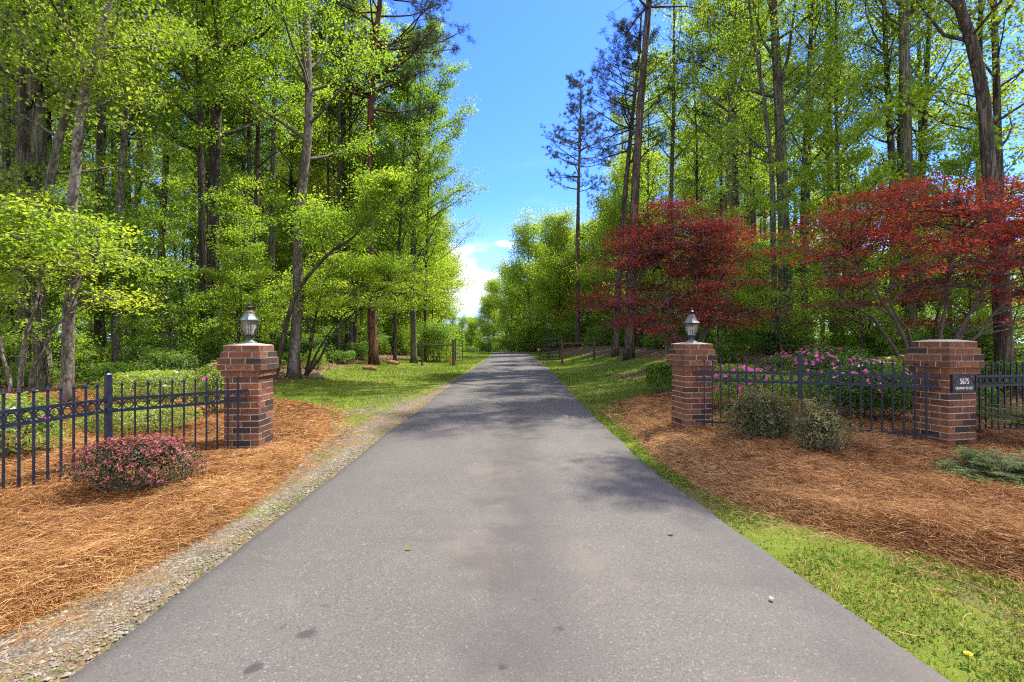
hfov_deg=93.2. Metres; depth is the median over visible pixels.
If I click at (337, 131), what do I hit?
pine tree
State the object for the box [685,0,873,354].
deciduous tree
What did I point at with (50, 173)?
deciduous tree
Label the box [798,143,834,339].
deciduous tree
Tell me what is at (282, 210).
deciduous tree
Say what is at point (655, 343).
wild shrub
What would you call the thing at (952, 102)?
deciduous tree
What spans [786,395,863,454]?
barberry shrub
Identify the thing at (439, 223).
deciduous tree
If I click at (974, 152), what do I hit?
sapling
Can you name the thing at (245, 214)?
sapling
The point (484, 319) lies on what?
deciduous tree
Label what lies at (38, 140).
deciduous tree
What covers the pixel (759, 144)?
pine tree
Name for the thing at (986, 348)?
wild shrub
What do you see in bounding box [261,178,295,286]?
deciduous tree
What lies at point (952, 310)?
sapling
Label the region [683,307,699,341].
pillar lantern
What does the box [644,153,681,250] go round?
pine tree
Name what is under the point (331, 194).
deciduous tree
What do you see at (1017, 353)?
wild shrub
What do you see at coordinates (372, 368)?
clay stone
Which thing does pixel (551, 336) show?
wild shrub
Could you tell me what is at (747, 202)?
deciduous tree
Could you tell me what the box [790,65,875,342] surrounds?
deciduous tree
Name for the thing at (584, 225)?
deciduous tree
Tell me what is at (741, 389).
azalea shrub
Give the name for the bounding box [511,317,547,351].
wild shrub
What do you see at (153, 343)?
wild shrub
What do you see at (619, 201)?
sapling
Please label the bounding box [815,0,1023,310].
deciduous tree
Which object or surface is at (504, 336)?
wild shrub
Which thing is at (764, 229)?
deciduous tree
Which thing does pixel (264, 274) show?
sapling
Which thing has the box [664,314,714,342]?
wild shrub
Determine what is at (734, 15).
deciduous tree
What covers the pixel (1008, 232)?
red maple
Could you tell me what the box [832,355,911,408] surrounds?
azalea shrub
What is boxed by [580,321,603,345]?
wild shrub
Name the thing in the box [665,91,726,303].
deciduous tree
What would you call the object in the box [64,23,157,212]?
deciduous tree
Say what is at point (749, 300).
sapling
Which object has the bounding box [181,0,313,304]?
deciduous tree
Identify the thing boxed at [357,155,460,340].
deciduous tree
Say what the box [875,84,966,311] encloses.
deciduous tree
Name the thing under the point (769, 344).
wild shrub
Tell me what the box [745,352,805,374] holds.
wild shrub
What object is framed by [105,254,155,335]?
sapling
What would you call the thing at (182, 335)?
wild shrub
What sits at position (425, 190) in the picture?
deciduous tree
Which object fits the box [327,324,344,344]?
wild shrub
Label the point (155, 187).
sapling
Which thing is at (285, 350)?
wild shrub
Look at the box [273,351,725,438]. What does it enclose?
lawn grass
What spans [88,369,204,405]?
azalea shrub
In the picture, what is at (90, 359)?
wild shrub
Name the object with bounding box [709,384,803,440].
barberry shrub
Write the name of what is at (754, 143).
deciduous tree
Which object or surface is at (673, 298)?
sapling
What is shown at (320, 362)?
wild shrub
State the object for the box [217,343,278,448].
brick pillar
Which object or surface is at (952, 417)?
brick pillar
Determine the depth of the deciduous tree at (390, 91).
44.52 m
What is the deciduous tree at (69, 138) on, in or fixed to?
on the ground at (938, 659)
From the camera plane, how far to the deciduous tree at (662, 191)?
43.72 m
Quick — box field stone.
[308,373,324,379]
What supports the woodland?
on the ground at (938, 659)
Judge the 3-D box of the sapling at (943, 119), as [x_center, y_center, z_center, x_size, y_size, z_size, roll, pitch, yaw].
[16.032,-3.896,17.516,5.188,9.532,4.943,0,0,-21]
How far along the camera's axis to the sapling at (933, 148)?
16.67 m
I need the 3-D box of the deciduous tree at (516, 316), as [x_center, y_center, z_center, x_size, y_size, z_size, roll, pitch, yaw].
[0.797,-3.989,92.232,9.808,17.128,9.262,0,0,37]
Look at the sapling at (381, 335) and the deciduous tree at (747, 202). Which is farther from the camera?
the deciduous tree at (747, 202)
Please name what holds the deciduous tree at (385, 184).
on the ground at (938, 659)
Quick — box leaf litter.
[0,345,1020,398]
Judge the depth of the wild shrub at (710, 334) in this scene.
22.97 m
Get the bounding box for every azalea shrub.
[0,390,75,456]
[66,415,103,430]
[80,402,202,434]
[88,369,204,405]
[182,360,224,413]
[713,363,789,408]
[756,371,824,411]
[761,342,884,402]
[806,353,912,419]
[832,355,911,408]
[976,387,1007,419]
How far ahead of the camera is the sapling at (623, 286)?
35.57 m
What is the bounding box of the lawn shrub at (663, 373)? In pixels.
[645,362,671,393]
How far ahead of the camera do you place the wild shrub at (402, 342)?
37.38 m
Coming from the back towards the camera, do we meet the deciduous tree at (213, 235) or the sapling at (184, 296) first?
the sapling at (184, 296)
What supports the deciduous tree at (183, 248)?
on the ground at (938, 659)
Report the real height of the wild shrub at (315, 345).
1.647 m
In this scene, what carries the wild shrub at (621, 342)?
on the ground at (938, 659)
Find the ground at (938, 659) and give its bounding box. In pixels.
[0,343,1023,681]
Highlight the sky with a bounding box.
[0,0,1023,342]
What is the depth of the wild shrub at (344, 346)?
27.30 m
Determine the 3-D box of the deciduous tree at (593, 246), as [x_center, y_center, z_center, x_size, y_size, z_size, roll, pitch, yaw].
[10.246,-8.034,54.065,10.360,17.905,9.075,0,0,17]
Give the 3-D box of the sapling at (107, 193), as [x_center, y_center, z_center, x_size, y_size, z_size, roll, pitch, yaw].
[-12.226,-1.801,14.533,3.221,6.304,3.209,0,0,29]
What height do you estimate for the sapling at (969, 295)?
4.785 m
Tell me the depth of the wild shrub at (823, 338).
22.19 m
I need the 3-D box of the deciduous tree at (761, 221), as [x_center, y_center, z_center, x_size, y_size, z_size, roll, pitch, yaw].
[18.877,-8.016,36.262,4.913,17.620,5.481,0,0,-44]
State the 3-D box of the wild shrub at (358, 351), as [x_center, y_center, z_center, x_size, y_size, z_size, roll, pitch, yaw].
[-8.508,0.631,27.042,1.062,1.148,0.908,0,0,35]
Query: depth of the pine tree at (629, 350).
23.86 m
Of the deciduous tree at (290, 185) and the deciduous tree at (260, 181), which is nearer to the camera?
the deciduous tree at (290, 185)
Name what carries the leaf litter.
on the ground at (938, 659)
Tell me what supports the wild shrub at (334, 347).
on the ground at (938, 659)
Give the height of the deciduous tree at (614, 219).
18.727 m
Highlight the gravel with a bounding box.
[0,394,436,681]
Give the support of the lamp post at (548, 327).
on the ground at (938, 659)
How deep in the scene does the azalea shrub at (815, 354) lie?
8.75 m
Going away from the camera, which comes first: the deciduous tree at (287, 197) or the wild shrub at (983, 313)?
the wild shrub at (983, 313)
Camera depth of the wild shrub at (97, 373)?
11.19 m
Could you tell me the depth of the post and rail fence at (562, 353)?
28.70 m
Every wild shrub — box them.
[0,325,14,387]
[0,358,76,388]
[52,329,124,369]
[52,353,111,375]
[54,331,110,380]
[55,360,155,387]
[113,341,186,370]
[122,313,167,344]
[122,333,192,364]
[130,347,210,384]
[132,346,206,370]
[158,338,195,347]
[166,341,242,358]
[168,333,197,342]
[184,316,235,370]
[266,340,307,359]
[280,358,286,371]
[281,352,306,364]
[284,335,337,361]
[302,345,329,369]
[325,340,361,357]
[325,344,340,358]
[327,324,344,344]
[327,349,356,363]
[352,342,367,359]
[357,339,368,349]
[378,333,391,354]
[381,335,406,353]
[387,320,419,355]
[403,321,465,361]
[461,346,480,351]
[472,342,494,351]
[492,330,510,350]
[495,314,525,351]
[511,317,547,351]
[530,327,572,350]
[536,328,569,347]
[552,312,587,347]
[562,319,600,344]
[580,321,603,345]
[581,336,609,345]
[591,322,612,345]
[610,338,623,346]
[619,323,650,345]
[634,335,648,346]
[640,333,664,348]
[644,320,673,347]
[658,313,689,348]
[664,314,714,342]
[681,330,720,344]
[709,307,756,352]
[710,342,751,365]
[736,320,811,354]
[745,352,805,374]
[748,300,816,352]
[796,330,824,351]
[804,354,877,372]
[813,330,847,348]
[819,334,859,347]
[820,333,874,350]
[824,322,873,357]
[838,324,922,359]
[854,325,900,352]
[868,324,915,359]
[870,345,911,368]
[880,339,934,357]
[882,303,925,330]
[910,326,1023,370]
[918,310,967,339]
[946,305,1023,346]
[977,359,1022,394]
[981,346,1023,368]
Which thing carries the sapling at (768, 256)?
on the ground at (938, 659)
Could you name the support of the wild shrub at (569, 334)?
on the ground at (938, 659)
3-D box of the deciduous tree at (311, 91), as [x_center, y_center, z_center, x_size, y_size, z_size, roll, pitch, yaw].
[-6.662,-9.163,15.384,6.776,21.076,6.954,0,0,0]
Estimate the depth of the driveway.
2.80 m
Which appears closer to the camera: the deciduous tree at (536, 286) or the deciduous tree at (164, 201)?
the deciduous tree at (164, 201)
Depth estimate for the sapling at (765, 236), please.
24.05 m
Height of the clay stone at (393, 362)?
0.371 m
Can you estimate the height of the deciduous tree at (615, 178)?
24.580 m
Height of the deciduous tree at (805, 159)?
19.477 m
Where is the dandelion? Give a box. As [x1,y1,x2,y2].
[963,651,972,665]
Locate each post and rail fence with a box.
[421,340,454,365]
[561,337,594,364]
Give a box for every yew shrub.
[928,445,1023,489]
[975,401,1023,429]
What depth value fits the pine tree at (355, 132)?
41.11 m
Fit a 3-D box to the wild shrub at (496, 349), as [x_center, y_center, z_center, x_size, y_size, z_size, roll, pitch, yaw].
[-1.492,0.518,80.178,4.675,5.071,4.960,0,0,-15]
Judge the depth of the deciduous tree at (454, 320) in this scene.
111.47 m
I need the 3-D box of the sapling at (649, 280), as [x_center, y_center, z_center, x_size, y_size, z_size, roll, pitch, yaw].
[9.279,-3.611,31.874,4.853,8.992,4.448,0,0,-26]
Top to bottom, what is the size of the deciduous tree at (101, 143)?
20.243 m
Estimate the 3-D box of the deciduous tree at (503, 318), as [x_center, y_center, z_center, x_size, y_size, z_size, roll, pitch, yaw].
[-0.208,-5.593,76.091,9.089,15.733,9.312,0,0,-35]
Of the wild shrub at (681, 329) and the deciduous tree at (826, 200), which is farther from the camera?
the deciduous tree at (826, 200)
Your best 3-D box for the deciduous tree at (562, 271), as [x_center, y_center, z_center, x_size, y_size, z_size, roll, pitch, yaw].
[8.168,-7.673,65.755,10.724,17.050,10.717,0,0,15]
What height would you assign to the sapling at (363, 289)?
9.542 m
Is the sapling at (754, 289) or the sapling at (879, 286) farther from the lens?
the sapling at (879, 286)
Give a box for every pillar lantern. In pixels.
[239,302,259,342]
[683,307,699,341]
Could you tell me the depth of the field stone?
16.39 m
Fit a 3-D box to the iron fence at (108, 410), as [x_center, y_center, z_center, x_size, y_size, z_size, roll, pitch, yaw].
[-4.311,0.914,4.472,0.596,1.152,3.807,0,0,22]
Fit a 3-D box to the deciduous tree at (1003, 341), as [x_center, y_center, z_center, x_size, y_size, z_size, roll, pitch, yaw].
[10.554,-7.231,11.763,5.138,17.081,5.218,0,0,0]
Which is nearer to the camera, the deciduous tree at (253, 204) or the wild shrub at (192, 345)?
the wild shrub at (192, 345)
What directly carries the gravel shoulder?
on the ground at (938, 659)
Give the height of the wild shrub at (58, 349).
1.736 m
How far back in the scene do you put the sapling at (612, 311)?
41.16 m
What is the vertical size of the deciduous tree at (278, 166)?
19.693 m
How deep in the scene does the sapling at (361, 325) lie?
29.86 m
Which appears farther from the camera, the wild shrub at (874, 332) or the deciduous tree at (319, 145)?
the deciduous tree at (319, 145)
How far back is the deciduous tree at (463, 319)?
99.51 m
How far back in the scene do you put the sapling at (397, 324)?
41.94 m
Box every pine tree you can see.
[114,0,303,335]
[169,111,269,336]
[250,0,475,365]
[277,0,423,357]
[289,51,378,215]
[325,78,386,220]
[536,69,616,346]
[569,1,698,356]
[585,85,663,211]
[594,0,729,360]
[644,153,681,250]
[674,29,793,222]
[698,30,800,245]
[698,55,788,240]
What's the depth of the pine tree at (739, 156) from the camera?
39.92 m
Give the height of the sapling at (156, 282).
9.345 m
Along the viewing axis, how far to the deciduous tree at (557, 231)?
59.08 m
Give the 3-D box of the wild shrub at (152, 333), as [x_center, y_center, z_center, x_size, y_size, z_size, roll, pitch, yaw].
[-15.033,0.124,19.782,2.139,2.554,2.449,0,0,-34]
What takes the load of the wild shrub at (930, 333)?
on the ground at (938, 659)
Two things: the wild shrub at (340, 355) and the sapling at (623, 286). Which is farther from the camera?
the sapling at (623, 286)
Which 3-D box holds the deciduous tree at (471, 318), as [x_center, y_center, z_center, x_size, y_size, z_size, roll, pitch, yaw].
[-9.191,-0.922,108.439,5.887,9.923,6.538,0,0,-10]
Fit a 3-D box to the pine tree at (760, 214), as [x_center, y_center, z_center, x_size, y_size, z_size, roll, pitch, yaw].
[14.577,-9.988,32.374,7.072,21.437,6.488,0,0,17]
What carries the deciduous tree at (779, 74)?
on the ground at (938, 659)
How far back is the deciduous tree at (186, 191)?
42.06 m
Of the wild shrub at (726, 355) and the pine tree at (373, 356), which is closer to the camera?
the wild shrub at (726, 355)
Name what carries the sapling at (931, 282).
on the ground at (938, 659)
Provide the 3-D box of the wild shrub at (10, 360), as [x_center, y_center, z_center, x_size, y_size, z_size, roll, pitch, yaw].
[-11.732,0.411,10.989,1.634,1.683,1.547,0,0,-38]
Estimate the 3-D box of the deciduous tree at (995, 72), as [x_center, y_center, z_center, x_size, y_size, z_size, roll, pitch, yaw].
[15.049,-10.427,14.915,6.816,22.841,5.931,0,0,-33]
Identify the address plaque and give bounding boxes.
[950,374,976,392]
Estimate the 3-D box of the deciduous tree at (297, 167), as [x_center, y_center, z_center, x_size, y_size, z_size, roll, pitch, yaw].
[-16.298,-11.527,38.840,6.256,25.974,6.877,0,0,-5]
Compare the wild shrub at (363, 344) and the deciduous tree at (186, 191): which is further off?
the deciduous tree at (186, 191)
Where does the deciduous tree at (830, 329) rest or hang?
on the ground at (938, 659)
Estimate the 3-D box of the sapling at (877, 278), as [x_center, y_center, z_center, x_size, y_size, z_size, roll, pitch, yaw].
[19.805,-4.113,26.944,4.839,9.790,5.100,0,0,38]
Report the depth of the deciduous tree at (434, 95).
29.04 m
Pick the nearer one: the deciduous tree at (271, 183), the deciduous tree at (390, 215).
the deciduous tree at (271, 183)
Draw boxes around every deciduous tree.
[0,0,77,378]
[0,0,111,209]
[0,0,127,326]
[0,0,194,361]
[0,0,212,387]
[0,0,213,392]
[0,0,234,402]
[0,0,254,367]
[0,3,166,361]
[0,15,56,205]
[0,62,58,108]
[0,93,68,318]
[0,104,94,193]
[1,2,63,314]
[5,0,118,382]
[44,0,212,341]
[51,28,106,236]
[52,72,157,333]
[52,103,110,317]
[56,1,210,359]
[57,18,169,254]
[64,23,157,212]
[72,131,111,331]
[84,0,300,367]
[87,0,335,366]
[91,85,159,320]
[113,14,267,317]
[130,0,244,338]
[130,108,181,284]
[131,8,238,333]
[139,145,189,338]
[143,93,197,337]
[146,1,284,319]
[152,92,222,325]
[156,130,197,333]
[167,120,220,234]
[168,158,239,285]
[172,135,253,307]
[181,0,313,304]
[188,0,406,378]
[192,5,290,305]
[196,0,340,342]
[220,58,289,330]
[220,112,287,332]
[221,103,269,341]
[223,0,346,350]
[229,9,335,321]
[234,104,287,334]
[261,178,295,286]
[262,98,320,335]
[264,137,322,327]
[266,140,315,329]
[269,0,402,350]
[273,158,417,379]
[275,2,367,345]
[276,42,335,331]
[278,0,407,357]
[278,65,346,342]
[288,71,379,339]
[305,115,354,331]
[313,27,475,360]
[322,1,408,312]
[329,77,389,324]
[345,13,490,363]
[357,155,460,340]
[373,79,420,337]
[374,122,427,337]
[384,84,452,327]
[384,100,488,360]
[392,206,465,332]
[393,204,476,341]
[408,152,446,318]
[417,233,468,325]
[446,311,459,342]
[451,313,469,349]
[462,316,480,348]
[463,318,484,350]
[465,275,509,351]
[466,293,498,347]
[478,204,564,350]
[486,256,527,350]
[503,285,527,335]
[514,202,592,347]
[514,238,555,326]
[539,219,590,327]
[542,217,607,344]
[557,149,667,325]
[562,188,623,328]
[601,70,665,273]
[613,56,682,334]
[617,0,728,346]
[640,179,665,268]
[644,0,751,321]
[644,159,685,292]
[647,86,693,224]
[655,0,822,340]
[660,102,723,323]
[663,0,831,347]
[663,111,722,306]
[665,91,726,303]
[669,0,761,328]
[676,129,709,259]
[676,155,710,261]
[684,127,725,319]
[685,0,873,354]
[689,0,856,353]
[700,147,750,236]
[703,1,800,323]
[718,157,776,263]
[722,11,786,293]
[723,0,888,347]
[723,38,797,262]
[726,121,777,244]
[738,125,790,324]
[746,0,892,318]
[748,68,825,331]
[751,0,918,333]
[760,0,929,342]
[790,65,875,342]
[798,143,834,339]
[810,164,861,328]
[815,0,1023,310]
[820,164,868,330]
[826,0,961,324]
[835,0,952,340]
[849,0,1020,305]
[856,0,1008,334]
[870,0,1023,347]
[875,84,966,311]
[877,0,1023,391]
[894,0,1023,322]
[1000,5,1023,312]
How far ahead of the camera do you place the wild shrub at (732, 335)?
19.88 m
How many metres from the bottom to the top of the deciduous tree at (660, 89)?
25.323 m
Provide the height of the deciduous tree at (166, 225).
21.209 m
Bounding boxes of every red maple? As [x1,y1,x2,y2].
[554,192,799,353]
[734,167,1023,365]
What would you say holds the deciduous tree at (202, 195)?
on the ground at (938, 659)
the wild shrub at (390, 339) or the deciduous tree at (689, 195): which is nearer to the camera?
the wild shrub at (390, 339)
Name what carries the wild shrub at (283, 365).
on the ground at (938, 659)
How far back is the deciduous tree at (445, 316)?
61.55 m
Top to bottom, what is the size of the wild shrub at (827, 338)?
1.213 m
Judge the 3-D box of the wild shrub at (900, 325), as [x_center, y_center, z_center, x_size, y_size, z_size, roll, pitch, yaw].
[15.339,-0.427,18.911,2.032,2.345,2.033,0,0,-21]
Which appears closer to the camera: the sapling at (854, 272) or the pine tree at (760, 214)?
the sapling at (854, 272)
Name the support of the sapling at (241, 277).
on the ground at (938, 659)
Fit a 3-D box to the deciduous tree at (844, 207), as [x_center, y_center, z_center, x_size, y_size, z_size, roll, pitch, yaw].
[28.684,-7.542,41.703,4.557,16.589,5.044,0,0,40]
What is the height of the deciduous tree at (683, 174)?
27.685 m
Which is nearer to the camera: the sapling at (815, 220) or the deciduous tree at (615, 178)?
the sapling at (815, 220)
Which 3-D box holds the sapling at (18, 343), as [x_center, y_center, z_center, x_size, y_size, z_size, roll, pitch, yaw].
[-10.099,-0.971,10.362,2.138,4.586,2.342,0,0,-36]
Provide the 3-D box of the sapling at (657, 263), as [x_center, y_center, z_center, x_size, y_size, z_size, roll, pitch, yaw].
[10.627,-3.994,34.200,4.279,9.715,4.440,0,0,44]
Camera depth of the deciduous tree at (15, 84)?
19.12 m
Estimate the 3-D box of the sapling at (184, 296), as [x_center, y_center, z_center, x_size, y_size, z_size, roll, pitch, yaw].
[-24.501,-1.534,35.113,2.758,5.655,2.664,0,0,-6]
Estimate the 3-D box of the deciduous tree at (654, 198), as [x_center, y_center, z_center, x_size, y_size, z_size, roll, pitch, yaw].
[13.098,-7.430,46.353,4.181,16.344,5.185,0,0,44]
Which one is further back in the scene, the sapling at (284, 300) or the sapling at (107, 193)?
the sapling at (284, 300)
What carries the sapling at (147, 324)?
on the ground at (938, 659)
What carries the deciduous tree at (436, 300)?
on the ground at (938, 659)
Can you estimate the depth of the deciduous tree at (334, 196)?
30.72 m
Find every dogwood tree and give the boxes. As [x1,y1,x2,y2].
[0,188,175,406]
[268,247,472,375]
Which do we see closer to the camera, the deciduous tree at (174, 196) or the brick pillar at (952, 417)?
the brick pillar at (952, 417)
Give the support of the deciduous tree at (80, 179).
on the ground at (938, 659)
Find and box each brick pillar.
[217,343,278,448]
[666,342,717,429]
[904,339,984,446]
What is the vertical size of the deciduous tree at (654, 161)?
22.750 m
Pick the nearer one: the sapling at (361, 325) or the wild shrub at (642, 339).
the sapling at (361, 325)
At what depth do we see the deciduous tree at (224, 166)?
24.19 m
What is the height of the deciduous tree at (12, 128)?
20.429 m
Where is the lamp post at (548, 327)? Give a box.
[546,323,550,358]
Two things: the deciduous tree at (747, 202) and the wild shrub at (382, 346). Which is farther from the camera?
the deciduous tree at (747, 202)
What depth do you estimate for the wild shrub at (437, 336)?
32.47 m
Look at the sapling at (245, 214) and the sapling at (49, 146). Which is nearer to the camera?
the sapling at (49, 146)
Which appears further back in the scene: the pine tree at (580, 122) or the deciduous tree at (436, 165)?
the pine tree at (580, 122)
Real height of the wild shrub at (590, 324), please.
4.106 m
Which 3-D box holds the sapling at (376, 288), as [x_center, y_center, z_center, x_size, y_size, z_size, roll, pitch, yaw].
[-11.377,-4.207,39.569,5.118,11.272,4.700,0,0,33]
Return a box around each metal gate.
[455,338,462,360]
[540,338,559,359]
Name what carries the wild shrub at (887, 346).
on the ground at (938, 659)
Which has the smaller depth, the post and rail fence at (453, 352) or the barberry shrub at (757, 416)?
the barberry shrub at (757, 416)
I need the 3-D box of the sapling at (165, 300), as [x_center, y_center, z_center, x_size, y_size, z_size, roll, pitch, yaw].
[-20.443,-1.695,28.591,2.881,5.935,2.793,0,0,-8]
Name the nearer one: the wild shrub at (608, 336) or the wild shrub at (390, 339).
the wild shrub at (390, 339)
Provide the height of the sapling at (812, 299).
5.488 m
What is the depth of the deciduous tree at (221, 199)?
43.24 m
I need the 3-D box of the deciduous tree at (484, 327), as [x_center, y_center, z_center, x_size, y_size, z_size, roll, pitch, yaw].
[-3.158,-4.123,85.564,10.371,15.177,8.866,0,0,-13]
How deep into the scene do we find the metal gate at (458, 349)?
29.05 m
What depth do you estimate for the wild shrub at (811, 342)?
19.35 m
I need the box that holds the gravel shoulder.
[0,375,462,681]
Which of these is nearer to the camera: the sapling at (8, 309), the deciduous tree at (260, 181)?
the sapling at (8, 309)
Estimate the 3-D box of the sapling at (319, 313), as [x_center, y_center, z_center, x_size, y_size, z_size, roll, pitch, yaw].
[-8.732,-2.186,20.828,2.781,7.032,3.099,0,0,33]
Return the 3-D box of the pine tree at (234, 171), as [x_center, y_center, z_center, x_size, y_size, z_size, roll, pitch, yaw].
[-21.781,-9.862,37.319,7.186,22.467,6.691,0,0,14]
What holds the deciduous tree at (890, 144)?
on the ground at (938, 659)
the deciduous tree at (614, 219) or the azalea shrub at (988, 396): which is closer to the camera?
the azalea shrub at (988, 396)
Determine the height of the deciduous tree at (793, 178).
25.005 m
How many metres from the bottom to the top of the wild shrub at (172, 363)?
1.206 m
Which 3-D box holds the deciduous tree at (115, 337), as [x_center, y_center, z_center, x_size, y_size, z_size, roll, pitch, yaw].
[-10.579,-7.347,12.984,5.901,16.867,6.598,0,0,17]
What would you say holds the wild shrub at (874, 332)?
on the ground at (938, 659)
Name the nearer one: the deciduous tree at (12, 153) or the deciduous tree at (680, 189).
the deciduous tree at (12, 153)
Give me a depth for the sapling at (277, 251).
26.24 m
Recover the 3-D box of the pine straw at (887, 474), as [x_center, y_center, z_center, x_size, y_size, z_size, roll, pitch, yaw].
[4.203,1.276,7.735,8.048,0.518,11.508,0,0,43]
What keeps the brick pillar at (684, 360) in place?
on the ground at (938, 659)
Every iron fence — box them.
[0,373,247,490]
[696,353,938,439]
[977,361,1023,432]
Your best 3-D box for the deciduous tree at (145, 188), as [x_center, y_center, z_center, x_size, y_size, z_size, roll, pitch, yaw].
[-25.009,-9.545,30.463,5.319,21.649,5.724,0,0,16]
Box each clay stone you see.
[362,366,376,370]
[386,360,398,364]
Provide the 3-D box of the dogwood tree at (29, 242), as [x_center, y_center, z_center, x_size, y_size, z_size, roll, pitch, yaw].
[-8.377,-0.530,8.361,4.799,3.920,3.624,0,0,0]
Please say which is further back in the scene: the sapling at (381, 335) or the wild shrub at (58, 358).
the sapling at (381, 335)
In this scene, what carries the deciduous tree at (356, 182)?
on the ground at (938, 659)
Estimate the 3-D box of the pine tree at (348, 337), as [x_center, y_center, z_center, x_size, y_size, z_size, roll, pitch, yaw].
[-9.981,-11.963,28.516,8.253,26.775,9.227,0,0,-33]
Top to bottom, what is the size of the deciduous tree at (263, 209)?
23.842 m
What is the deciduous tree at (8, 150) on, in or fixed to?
on the ground at (938, 659)
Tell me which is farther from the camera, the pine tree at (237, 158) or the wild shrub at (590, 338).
the wild shrub at (590, 338)
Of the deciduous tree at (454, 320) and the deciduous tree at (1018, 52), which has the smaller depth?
the deciduous tree at (1018, 52)
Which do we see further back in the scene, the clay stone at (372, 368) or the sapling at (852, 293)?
the clay stone at (372, 368)
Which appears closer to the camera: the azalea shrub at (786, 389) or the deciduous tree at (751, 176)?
the azalea shrub at (786, 389)
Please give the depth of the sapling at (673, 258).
23.35 m
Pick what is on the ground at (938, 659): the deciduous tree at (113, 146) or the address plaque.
the deciduous tree at (113, 146)
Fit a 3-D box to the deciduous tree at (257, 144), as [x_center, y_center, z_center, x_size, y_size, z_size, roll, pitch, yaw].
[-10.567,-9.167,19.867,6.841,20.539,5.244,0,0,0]
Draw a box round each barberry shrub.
[50,431,212,494]
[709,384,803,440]
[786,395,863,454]
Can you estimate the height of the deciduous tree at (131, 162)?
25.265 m
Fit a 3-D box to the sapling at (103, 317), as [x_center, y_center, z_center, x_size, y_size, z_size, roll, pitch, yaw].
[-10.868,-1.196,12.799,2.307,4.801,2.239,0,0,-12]
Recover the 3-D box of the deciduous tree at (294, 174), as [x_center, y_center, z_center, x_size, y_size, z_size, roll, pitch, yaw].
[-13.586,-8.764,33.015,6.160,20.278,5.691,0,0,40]
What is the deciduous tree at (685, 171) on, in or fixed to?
on the ground at (938, 659)
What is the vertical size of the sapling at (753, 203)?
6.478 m
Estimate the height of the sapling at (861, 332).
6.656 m
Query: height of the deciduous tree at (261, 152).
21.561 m
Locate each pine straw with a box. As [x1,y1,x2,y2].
[0,388,389,670]
[594,389,1023,635]
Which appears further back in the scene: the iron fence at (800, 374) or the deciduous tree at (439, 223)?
the deciduous tree at (439, 223)
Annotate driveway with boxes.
[65,351,950,681]
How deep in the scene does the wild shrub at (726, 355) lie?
15.13 m
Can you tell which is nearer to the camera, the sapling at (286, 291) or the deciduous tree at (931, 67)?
the deciduous tree at (931, 67)
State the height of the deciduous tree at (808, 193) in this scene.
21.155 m
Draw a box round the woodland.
[14,172,1023,350]
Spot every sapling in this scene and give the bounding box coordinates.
[0,140,85,349]
[0,189,102,391]
[0,259,62,358]
[45,103,188,361]
[50,204,145,369]
[51,180,182,324]
[51,229,93,344]
[75,256,144,363]
[81,195,156,338]
[105,176,228,351]
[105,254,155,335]
[108,223,183,334]
[140,178,222,333]
[141,273,188,334]
[170,212,253,335]
[171,286,187,335]
[179,169,286,339]
[188,195,287,344]
[195,232,246,323]
[199,228,283,342]
[219,236,292,340]
[219,256,263,341]
[242,225,281,337]
[253,235,314,336]
[261,218,324,340]
[262,280,304,345]
[269,202,341,343]
[285,206,358,355]
[303,278,343,341]
[332,250,387,356]
[341,219,399,333]
[357,246,376,334]
[357,255,393,341]
[384,308,409,335]
[600,182,664,346]
[600,246,658,316]
[603,282,639,336]
[622,219,682,327]
[640,212,682,326]
[652,260,700,324]
[655,251,712,338]
[672,183,759,370]
[691,258,751,344]
[701,225,764,335]
[725,155,839,354]
[731,252,778,351]
[734,274,768,350]
[740,241,778,350]
[748,154,826,304]
[750,233,811,309]
[760,68,920,354]
[767,177,864,350]
[792,235,832,330]
[792,252,841,336]
[800,142,924,355]
[801,148,959,355]
[812,230,884,321]
[817,250,894,352]
[844,181,888,326]
[864,218,888,327]
[874,106,1022,320]
[876,123,1014,339]
[876,193,1013,327]
[882,244,942,317]
[886,137,1004,333]
[921,217,1018,334]
[973,245,1023,345]
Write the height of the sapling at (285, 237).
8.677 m
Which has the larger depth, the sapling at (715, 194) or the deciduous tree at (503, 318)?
the deciduous tree at (503, 318)
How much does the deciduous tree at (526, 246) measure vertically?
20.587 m
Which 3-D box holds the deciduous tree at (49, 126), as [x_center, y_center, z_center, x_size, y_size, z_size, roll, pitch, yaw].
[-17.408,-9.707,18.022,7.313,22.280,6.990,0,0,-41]
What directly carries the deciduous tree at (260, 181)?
on the ground at (938, 659)

